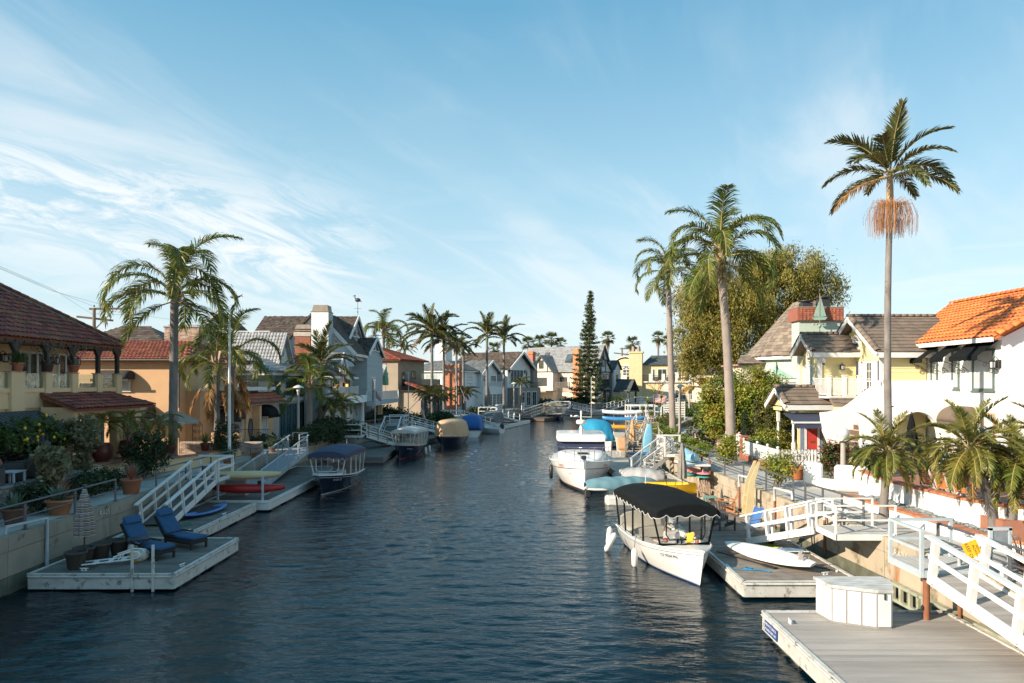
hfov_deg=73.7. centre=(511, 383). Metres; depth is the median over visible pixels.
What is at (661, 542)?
canopy boat
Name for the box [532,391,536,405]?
window
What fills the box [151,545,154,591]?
dock post
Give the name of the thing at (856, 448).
shrub
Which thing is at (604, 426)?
covered boat
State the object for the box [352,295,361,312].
weather vane
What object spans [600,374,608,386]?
window
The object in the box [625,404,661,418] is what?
landing
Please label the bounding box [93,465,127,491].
rose bush
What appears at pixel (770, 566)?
paddle
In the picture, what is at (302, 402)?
window
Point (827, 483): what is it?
stucco bench
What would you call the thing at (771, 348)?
mint house
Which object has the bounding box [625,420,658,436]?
landing
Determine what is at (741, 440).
brick pillar
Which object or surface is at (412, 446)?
canopy boat
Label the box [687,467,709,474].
surfboard
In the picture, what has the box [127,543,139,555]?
mooring buoy
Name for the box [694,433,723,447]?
red brick planter
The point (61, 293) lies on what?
overhead wires
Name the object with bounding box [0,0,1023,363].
sky
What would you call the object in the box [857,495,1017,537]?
river stones
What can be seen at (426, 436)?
storage box
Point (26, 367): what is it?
window
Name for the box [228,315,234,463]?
flagpole
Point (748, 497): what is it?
surfboard
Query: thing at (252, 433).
iron fence
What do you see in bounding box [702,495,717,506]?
side table
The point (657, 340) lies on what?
fan palm
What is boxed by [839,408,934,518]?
palm tree
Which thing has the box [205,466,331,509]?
dock
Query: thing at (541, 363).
window
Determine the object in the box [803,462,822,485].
stucco wall
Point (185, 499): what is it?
gangway
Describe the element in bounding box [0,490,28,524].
plant pot
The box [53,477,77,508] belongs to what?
plant pot
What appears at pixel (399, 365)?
stucco house
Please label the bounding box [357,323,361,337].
gable window
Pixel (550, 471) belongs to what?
tyre fender
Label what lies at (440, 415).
shrub
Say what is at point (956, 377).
window
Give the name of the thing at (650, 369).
yellow villa
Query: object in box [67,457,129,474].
terrace
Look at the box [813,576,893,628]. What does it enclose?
storage box
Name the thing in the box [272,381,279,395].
window
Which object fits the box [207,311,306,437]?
white house
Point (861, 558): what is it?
seawall
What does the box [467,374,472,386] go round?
window
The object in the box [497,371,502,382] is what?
window
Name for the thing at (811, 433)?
door
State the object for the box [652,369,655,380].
window
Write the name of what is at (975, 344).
stucco house
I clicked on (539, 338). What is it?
fan palm
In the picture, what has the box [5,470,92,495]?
garden patio
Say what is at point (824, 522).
service pipe
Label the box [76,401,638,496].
ground
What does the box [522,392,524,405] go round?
window
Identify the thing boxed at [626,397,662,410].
motor boat
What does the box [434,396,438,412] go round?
window
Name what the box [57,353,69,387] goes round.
window
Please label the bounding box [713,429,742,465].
shrub
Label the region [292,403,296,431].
window
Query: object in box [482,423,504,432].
skiff
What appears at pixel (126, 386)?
window
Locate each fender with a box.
[549,465,552,478]
[604,522,623,551]
[606,514,613,542]
[631,532,637,566]
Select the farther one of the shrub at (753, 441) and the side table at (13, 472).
the shrub at (753, 441)
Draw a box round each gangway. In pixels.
[134,460,217,524]
[236,435,308,483]
[358,424,397,444]
[379,416,401,441]
[402,415,436,432]
[458,410,492,426]
[490,407,520,421]
[523,401,555,416]
[566,402,594,412]
[602,398,634,409]
[740,497,839,543]
[924,534,1023,650]
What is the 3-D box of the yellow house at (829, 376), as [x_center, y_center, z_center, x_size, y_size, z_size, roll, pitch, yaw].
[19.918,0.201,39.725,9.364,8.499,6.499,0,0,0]
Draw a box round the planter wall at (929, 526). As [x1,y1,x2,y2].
[843,494,1022,552]
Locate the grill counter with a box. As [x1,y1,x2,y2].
[211,424,242,440]
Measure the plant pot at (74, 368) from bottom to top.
1.554 m
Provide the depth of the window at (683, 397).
162.99 m
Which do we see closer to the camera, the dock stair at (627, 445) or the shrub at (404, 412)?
the dock stair at (627, 445)
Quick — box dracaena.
[639,388,664,429]
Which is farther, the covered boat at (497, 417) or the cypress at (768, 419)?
the covered boat at (497, 417)
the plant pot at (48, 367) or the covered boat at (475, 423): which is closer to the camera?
the plant pot at (48, 367)
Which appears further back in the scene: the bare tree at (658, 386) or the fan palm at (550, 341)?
the fan palm at (550, 341)
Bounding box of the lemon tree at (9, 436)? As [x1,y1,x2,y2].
[0,412,75,461]
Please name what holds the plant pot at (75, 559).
on the dock at (171, 573)
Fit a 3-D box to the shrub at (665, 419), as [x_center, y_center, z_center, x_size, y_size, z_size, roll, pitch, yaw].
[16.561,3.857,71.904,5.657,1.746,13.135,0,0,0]
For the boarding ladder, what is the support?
on the dock at (171, 573)
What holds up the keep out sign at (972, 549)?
attached to the landing at (918, 566)
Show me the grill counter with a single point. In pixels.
(236, 426)
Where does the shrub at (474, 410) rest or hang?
on the ground at (284, 440)
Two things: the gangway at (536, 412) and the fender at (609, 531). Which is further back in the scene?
the gangway at (536, 412)
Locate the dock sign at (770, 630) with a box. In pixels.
[765,620,776,641]
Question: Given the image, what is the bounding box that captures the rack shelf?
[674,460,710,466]
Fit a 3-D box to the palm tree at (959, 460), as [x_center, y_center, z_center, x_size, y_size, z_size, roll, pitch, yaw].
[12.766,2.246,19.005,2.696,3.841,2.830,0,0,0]
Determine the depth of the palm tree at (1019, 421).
20.05 m
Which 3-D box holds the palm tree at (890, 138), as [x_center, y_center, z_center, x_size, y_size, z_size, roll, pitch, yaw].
[16.102,-3.815,29.047,5.955,16.440,5.521,0,0,0]
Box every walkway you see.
[0,407,531,534]
[661,411,1023,584]
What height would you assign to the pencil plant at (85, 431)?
2.609 m
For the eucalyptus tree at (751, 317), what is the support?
on the ground at (896, 473)
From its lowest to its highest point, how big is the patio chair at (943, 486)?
1.016 m
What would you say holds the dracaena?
on the ground at (896, 473)
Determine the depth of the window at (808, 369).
41.49 m
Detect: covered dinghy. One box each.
[584,476,656,499]
[612,467,666,480]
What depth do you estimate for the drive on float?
33.70 m
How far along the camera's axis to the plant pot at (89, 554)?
20.85 m
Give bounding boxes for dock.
[27,537,238,588]
[112,502,256,537]
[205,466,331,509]
[328,441,404,462]
[397,432,437,443]
[502,420,529,428]
[510,416,563,420]
[605,451,698,491]
[612,432,641,446]
[669,492,852,596]
[761,610,1023,682]
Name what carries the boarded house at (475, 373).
on the ground at (284, 440)
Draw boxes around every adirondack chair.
[696,480,718,501]
[710,501,738,530]
[715,490,739,514]
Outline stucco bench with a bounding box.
[815,478,834,489]
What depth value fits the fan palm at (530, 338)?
204.27 m
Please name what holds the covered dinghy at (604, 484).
on the water
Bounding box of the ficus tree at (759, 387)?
[694,363,791,441]
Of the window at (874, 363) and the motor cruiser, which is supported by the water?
the motor cruiser
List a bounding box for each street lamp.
[293,385,303,433]
[511,382,516,408]
[675,384,684,433]
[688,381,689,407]
[836,427,850,464]
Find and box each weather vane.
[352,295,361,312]
[812,293,826,331]
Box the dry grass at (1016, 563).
[993,533,1023,572]
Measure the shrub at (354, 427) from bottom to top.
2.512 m
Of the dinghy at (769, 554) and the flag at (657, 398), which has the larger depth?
the flag at (657, 398)
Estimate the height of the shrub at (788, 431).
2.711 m
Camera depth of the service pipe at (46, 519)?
20.96 m
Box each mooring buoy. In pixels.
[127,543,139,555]
[134,548,149,561]
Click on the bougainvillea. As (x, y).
(826, 459)
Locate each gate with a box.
[736,434,740,455]
[806,449,820,460]
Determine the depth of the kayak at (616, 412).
68.41 m
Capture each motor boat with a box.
[562,403,603,414]
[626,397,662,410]
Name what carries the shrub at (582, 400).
on the ground at (284, 440)
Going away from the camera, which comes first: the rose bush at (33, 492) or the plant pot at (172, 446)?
the rose bush at (33, 492)
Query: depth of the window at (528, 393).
126.57 m
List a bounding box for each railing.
[0,479,118,529]
[155,438,283,486]
[361,417,398,425]
[666,436,794,500]
[804,482,864,525]
[936,522,1023,583]
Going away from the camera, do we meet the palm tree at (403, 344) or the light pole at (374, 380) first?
the light pole at (374, 380)
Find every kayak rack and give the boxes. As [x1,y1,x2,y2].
[217,476,270,499]
[672,455,710,495]
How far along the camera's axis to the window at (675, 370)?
165.64 m
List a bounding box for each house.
[0,282,155,465]
[75,325,285,453]
[104,326,164,340]
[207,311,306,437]
[254,305,399,425]
[382,348,452,413]
[424,343,502,409]
[526,345,638,403]
[692,367,724,403]
[721,301,841,432]
[764,314,940,462]
[819,287,1023,466]
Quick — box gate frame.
[988,527,1011,569]
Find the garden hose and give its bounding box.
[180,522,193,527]
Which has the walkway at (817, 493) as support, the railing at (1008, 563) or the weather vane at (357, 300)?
the railing at (1008, 563)
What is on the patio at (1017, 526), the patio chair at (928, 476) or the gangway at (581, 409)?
the patio chair at (928, 476)
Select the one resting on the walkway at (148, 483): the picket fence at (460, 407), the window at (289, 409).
the picket fence at (460, 407)
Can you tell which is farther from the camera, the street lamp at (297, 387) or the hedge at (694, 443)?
the street lamp at (297, 387)
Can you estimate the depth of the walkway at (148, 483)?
27.19 m
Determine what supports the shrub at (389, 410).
on the ground at (284, 440)
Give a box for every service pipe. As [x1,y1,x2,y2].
[4,517,48,565]
[738,474,746,510]
[773,487,793,528]
[823,503,849,552]
[957,551,1004,618]
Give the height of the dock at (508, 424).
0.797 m
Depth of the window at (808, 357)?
41.29 m
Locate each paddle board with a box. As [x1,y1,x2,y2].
[184,503,227,516]
[643,424,652,451]
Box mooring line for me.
[710,550,747,570]
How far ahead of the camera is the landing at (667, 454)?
42.65 m
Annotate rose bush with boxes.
[6,480,57,513]
[63,464,113,496]
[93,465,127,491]
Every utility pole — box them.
[76,305,122,334]
[614,348,629,355]
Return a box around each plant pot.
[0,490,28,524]
[7,351,28,370]
[30,338,63,371]
[44,483,77,515]
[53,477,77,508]
[56,342,90,371]
[63,549,87,569]
[72,544,95,563]
[89,541,111,559]
[108,537,127,556]
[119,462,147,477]
[120,461,142,494]
[162,430,181,453]
[192,432,219,450]
[218,447,236,463]
[249,451,257,457]
[265,436,278,451]
[290,428,303,445]
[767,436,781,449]
[781,447,814,479]
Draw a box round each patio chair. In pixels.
[920,468,942,490]
[932,471,959,493]
[951,476,979,497]
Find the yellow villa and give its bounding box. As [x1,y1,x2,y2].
[616,346,691,401]
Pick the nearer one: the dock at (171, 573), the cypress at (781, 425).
the dock at (171, 573)
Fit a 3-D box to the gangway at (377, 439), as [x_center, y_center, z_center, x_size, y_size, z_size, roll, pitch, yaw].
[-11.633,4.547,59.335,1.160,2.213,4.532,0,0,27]
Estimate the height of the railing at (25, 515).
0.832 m
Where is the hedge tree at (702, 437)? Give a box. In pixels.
[682,412,796,446]
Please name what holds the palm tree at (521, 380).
on the ground at (284, 440)
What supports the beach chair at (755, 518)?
on the dock at (785, 581)
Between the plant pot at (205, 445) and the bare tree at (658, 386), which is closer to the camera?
the plant pot at (205, 445)
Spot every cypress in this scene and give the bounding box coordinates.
[740,409,750,435]
[751,399,761,437]
[762,402,773,432]
[772,405,786,439]
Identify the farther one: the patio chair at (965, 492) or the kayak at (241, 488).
the kayak at (241, 488)
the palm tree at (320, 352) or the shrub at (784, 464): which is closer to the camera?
the shrub at (784, 464)
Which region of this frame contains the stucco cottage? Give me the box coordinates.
[458,351,540,406]
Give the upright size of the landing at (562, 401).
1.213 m
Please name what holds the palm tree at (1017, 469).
on the patio at (1017, 526)
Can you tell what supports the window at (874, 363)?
in the yellow house at (829, 376)
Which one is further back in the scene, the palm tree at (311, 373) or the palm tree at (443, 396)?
the palm tree at (443, 396)
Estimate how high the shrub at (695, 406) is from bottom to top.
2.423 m
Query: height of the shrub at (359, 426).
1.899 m
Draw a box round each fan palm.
[488,341,500,351]
[519,336,535,350]
[532,334,547,347]
[544,330,559,346]
[553,337,566,346]
[599,331,614,354]
[624,336,640,351]
[651,330,665,354]
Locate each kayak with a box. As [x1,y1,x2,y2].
[209,471,280,478]
[212,480,284,492]
[602,409,644,414]
[602,416,644,420]
[611,424,643,428]
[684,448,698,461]
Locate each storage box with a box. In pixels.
[224,479,250,495]
[419,431,428,441]
[628,452,651,465]
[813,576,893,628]
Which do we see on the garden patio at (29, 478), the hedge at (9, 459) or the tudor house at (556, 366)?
the hedge at (9, 459)
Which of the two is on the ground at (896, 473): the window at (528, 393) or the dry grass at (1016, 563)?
the dry grass at (1016, 563)
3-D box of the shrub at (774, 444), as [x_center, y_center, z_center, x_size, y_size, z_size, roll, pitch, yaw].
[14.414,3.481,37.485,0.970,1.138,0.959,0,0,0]
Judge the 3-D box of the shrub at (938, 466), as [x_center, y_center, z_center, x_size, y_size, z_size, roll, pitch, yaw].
[16.770,3.523,25.430,3.141,2.285,2.408,0,0,0]
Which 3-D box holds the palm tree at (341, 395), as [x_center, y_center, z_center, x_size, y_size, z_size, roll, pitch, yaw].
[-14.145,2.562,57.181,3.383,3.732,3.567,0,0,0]
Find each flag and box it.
[371,389,381,401]
[402,398,425,418]
[456,381,466,415]
[654,394,666,403]
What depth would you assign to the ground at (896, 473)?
36.10 m
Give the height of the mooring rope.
0.072 m
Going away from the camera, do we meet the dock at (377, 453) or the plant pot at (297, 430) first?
the plant pot at (297, 430)
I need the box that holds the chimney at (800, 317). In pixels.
[788,296,843,369]
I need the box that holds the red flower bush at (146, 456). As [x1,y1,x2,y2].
[111,429,175,478]
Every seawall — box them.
[0,402,687,596]
[655,425,1021,625]
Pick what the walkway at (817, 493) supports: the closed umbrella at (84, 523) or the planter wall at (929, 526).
the planter wall at (929, 526)
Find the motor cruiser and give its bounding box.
[549,411,613,492]
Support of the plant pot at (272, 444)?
on the walkway at (148, 483)
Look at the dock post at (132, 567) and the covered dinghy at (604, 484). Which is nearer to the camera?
the dock post at (132, 567)
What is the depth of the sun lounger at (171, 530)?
23.18 m
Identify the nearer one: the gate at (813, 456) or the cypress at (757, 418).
the gate at (813, 456)
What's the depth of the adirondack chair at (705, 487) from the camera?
31.60 m
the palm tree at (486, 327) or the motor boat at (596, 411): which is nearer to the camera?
the palm tree at (486, 327)
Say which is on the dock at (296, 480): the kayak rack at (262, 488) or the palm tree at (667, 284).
the kayak rack at (262, 488)
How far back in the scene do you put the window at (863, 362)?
38.92 m
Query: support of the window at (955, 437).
in the stucco house at (975, 344)
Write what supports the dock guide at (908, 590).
attached to the seawall at (861, 558)
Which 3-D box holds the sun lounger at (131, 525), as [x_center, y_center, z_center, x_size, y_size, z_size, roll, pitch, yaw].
[-11.659,4.913,21.852,1.893,1.214,0.790,0,0,28]
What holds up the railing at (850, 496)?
on the walkway at (817, 493)
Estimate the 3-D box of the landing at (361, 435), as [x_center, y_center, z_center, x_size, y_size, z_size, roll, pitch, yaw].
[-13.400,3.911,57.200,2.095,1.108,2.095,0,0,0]
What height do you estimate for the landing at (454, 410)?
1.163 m
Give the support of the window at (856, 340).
in the yellow house at (829, 376)
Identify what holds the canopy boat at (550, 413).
on the water
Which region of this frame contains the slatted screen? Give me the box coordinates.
[663,401,684,419]
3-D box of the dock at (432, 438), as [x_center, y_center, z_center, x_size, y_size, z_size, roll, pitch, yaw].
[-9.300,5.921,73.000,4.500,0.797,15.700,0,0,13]
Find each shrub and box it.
[0,472,77,518]
[207,417,241,454]
[250,432,285,448]
[287,430,304,446]
[300,415,347,445]
[300,415,363,440]
[344,419,369,439]
[371,404,402,421]
[397,407,413,420]
[405,411,435,425]
[427,410,455,423]
[465,404,495,413]
[539,396,553,405]
[557,396,590,406]
[607,395,624,405]
[651,422,680,434]
[652,412,686,425]
[659,407,698,416]
[676,400,697,408]
[687,401,701,410]
[691,412,706,427]
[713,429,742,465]
[737,433,769,456]
[748,426,796,455]
[758,449,802,486]
[775,417,796,439]
[849,442,895,470]
[893,433,953,474]
[919,454,988,483]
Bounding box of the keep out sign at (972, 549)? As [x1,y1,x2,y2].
[961,539,980,561]
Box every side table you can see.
[5,470,26,482]
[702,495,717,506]
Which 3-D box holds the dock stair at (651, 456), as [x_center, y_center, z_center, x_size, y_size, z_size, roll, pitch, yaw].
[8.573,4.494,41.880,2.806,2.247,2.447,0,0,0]
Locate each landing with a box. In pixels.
[184,455,233,481]
[284,432,307,449]
[340,423,366,437]
[384,414,408,426]
[440,410,461,417]
[478,407,496,414]
[550,401,570,407]
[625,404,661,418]
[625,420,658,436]
[626,396,643,402]
[657,435,680,456]
[815,498,896,540]
[888,518,969,577]
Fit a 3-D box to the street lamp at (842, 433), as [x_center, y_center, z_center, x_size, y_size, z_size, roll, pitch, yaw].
[14.550,3.140,30.000,0.600,2.420,0.600,0,0,0]
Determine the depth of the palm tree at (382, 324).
99.33 m
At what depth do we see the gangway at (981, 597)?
14.35 m
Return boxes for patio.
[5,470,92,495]
[892,472,1023,538]
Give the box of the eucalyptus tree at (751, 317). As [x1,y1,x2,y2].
[658,240,852,389]
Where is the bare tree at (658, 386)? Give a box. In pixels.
[645,379,665,404]
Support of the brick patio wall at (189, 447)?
on the ground at (284, 440)
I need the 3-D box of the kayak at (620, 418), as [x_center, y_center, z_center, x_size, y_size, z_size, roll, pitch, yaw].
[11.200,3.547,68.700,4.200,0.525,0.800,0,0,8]
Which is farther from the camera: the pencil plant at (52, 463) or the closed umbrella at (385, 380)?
the closed umbrella at (385, 380)
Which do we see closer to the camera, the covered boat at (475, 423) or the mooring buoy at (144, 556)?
the mooring buoy at (144, 556)
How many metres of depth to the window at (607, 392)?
152.04 m
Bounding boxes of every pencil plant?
[28,444,73,491]
[61,413,102,469]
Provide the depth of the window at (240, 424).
44.99 m
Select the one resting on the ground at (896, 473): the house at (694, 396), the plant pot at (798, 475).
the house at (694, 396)
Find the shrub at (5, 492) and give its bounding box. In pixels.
[0,472,77,518]
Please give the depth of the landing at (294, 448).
45.76 m
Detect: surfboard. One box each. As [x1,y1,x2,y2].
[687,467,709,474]
[687,472,708,477]
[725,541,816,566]
[741,461,759,518]
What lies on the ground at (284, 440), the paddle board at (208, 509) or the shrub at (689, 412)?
the shrub at (689, 412)
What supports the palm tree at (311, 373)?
on the ground at (284, 440)
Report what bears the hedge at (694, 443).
on the ground at (896, 473)
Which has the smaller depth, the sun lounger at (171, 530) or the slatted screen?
the sun lounger at (171, 530)
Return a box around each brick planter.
[676,418,693,430]
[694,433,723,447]
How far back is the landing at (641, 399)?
157.19 m
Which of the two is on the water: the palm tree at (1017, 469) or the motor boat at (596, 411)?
the motor boat at (596, 411)
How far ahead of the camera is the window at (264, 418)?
48.42 m
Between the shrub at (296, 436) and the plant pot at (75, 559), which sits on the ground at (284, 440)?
the shrub at (296, 436)
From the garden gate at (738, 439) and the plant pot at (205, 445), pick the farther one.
the garden gate at (738, 439)
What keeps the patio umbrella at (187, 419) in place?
on the ground at (284, 440)
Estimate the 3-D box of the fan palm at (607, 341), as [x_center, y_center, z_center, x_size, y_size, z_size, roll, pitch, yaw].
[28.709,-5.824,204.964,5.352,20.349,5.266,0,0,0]
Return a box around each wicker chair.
[0,468,4,485]
[1,455,31,481]
[20,441,50,477]
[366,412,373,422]
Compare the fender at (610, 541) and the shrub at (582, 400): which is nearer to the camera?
the fender at (610, 541)
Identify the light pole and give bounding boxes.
[373,379,375,429]
[406,372,408,423]
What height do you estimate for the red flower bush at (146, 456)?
2.395 m
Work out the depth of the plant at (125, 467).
28.34 m
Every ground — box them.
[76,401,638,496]
[683,411,944,494]
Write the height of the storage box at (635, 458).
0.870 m
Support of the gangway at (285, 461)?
on the dock at (296, 480)
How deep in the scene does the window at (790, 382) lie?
48.37 m
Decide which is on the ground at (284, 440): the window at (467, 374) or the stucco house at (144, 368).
the stucco house at (144, 368)
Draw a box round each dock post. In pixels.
[131,545,133,591]
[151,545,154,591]
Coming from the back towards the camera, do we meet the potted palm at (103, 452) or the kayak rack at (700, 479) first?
the kayak rack at (700, 479)
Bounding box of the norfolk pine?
[567,290,605,403]
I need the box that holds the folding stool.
[127,536,148,558]
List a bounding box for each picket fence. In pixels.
[458,404,472,411]
[742,438,828,470]
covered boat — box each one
[434,418,469,446]
[462,414,483,437]
[480,411,503,426]
[578,419,614,450]
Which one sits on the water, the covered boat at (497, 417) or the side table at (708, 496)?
the covered boat at (497, 417)
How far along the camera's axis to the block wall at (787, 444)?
41.59 m
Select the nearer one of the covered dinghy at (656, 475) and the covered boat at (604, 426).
the covered dinghy at (656, 475)
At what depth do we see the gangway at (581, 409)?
124.87 m
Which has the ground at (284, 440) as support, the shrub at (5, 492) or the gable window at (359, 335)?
the shrub at (5, 492)
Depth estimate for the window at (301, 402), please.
58.69 m
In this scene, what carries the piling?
in the water
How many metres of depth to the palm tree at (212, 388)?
40.14 m
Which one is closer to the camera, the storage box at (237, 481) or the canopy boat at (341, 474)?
the storage box at (237, 481)
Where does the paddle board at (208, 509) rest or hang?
on the dock at (211, 523)
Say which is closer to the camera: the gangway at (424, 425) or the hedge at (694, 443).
the hedge at (694, 443)
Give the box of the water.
[0,408,907,682]
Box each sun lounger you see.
[120,514,174,560]
[154,507,207,550]
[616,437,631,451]
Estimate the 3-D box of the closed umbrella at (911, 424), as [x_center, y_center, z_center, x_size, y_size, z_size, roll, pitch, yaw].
[18.900,2.640,32.300,0.543,2.620,0.543,0,0,0]
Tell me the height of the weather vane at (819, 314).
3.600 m
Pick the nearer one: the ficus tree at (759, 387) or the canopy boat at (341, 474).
the canopy boat at (341, 474)
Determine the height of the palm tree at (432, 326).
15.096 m
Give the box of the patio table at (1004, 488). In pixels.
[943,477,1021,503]
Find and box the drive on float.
[605,494,627,504]
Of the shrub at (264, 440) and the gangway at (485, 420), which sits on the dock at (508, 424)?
the gangway at (485, 420)
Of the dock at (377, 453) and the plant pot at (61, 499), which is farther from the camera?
the dock at (377, 453)
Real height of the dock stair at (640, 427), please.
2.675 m
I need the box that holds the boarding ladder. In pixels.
[81,548,144,565]
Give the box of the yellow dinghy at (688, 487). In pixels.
[643,466,696,492]
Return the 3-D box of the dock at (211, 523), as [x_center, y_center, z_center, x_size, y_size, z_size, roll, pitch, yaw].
[-13.050,5.891,28.000,2.500,0.797,7.400,0,0,0]
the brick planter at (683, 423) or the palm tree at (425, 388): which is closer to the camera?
the brick planter at (683, 423)
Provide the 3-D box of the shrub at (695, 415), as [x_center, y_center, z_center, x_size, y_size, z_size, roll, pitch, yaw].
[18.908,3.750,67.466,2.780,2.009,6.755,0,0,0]
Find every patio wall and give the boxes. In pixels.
[180,441,262,455]
[858,469,1023,526]
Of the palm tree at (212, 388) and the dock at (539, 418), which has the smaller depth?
the palm tree at (212, 388)
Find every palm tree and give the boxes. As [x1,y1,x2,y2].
[97,232,243,456]
[178,315,264,447]
[185,308,281,441]
[276,352,338,432]
[283,320,358,423]
[313,397,350,419]
[322,392,362,418]
[363,308,408,353]
[395,339,417,354]
[398,302,462,412]
[411,384,447,413]
[420,310,471,409]
[422,386,457,411]
[438,330,473,413]
[446,335,479,412]
[451,386,480,411]
[464,310,507,405]
[480,314,527,412]
[509,376,532,408]
[632,236,702,434]
[654,183,784,463]
[821,98,962,476]
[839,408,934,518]
[910,396,1023,530]
[961,410,1023,519]
[995,401,1023,471]
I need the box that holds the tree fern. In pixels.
[677,377,722,397]
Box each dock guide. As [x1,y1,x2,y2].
[891,581,922,609]
[918,595,957,614]
[973,623,1019,648]
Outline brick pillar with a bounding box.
[739,435,748,458]
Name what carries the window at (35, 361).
in the stucco house at (33, 389)
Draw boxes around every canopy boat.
[308,444,365,494]
[390,422,428,458]
[543,402,565,419]
[613,475,719,586]
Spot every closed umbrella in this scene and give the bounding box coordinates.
[73,484,95,550]
[376,405,382,414]
[383,366,388,390]
[484,386,490,404]
[629,417,635,451]
[677,440,686,484]
[905,412,917,458]
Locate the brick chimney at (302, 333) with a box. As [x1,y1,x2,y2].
[294,325,310,367]
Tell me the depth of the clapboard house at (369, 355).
69.03 m
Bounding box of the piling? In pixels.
[923,578,929,620]
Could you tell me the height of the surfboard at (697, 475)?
0.119 m
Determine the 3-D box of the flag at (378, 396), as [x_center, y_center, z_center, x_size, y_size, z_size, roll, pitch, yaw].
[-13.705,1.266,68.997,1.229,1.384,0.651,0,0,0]
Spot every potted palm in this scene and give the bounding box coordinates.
[88,411,132,461]
[105,410,155,457]
[133,413,184,456]
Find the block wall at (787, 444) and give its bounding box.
[750,440,796,454]
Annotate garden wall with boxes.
[145,453,208,472]
[196,447,241,462]
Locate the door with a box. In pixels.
[807,428,816,448]
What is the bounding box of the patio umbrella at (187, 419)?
[144,411,198,424]
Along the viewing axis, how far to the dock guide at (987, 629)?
15.03 m
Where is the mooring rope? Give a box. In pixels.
[744,567,770,572]
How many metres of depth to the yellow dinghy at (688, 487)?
32.93 m
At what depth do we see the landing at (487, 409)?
93.25 m
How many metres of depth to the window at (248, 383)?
52.98 m
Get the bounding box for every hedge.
[0,443,59,463]
[673,433,717,456]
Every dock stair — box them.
[625,413,648,444]
[625,423,645,457]
[630,437,672,469]
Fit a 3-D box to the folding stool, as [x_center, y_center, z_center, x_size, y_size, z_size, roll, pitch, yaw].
[-11.800,5.197,21.550,0.620,0.625,0.500,0,0,-29]
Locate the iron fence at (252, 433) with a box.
[213,429,270,440]
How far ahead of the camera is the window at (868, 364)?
38.38 m
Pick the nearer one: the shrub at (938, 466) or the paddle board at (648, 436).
the shrub at (938, 466)
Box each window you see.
[9,350,29,387]
[29,351,42,387]
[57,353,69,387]
[103,379,131,391]
[224,419,242,431]
[242,381,259,392]
[248,418,252,437]
[262,416,267,434]
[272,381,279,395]
[279,405,285,435]
[286,382,289,395]
[286,403,291,434]
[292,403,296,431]
[300,402,301,430]
[302,402,303,427]
[352,325,356,337]
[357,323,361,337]
[371,377,374,394]
[402,372,405,385]
[411,371,415,378]
[424,396,427,412]
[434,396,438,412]
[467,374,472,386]
[491,375,495,384]
[493,394,495,406]
[496,393,499,404]
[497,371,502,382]
[500,393,502,403]
[510,369,522,383]
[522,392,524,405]
[526,391,530,405]
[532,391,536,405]
[537,378,546,385]
[539,360,543,368]
[560,377,566,387]
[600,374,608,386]
[601,389,610,401]
[622,366,628,378]
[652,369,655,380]
[657,368,666,380]
[674,368,681,380]
[675,389,686,399]
[781,381,796,411]
[802,364,813,383]
[806,352,811,363]
[852,335,860,349]
[859,361,864,390]
[865,361,871,389]
[872,361,877,383]
[930,349,937,379]
[949,423,974,449]
[951,349,960,390]
[969,348,995,391]
[981,413,995,439]
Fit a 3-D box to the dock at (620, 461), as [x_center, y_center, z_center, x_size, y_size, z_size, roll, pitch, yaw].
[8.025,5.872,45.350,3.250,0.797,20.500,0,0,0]
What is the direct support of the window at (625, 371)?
in the yellow villa
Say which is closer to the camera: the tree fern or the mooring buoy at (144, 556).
the mooring buoy at (144, 556)
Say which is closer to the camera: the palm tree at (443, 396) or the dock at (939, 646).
the dock at (939, 646)
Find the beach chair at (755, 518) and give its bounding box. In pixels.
[739,506,764,533]
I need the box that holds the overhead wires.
[0,266,194,322]
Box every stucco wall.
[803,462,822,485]
[834,465,867,492]
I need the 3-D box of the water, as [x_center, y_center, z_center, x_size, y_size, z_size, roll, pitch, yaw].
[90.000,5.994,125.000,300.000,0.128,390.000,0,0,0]
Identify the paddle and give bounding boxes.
[716,551,777,568]
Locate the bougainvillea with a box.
[816,438,852,477]
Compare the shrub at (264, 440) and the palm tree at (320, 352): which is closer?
the shrub at (264, 440)
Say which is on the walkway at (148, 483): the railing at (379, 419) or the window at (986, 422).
the railing at (379, 419)
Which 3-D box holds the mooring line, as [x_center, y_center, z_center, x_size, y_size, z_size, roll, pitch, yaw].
[6.423,5.241,20.350,0.962,0.500,0.721,0,0,0]
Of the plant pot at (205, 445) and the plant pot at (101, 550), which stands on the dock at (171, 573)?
the plant pot at (101, 550)
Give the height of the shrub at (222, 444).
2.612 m
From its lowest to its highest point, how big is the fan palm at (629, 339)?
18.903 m
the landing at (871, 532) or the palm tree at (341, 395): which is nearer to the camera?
the landing at (871, 532)
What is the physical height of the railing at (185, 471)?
0.832 m
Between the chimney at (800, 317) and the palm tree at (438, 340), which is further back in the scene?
the palm tree at (438, 340)
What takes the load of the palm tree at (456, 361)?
on the ground at (284, 440)
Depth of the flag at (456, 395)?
91.98 m

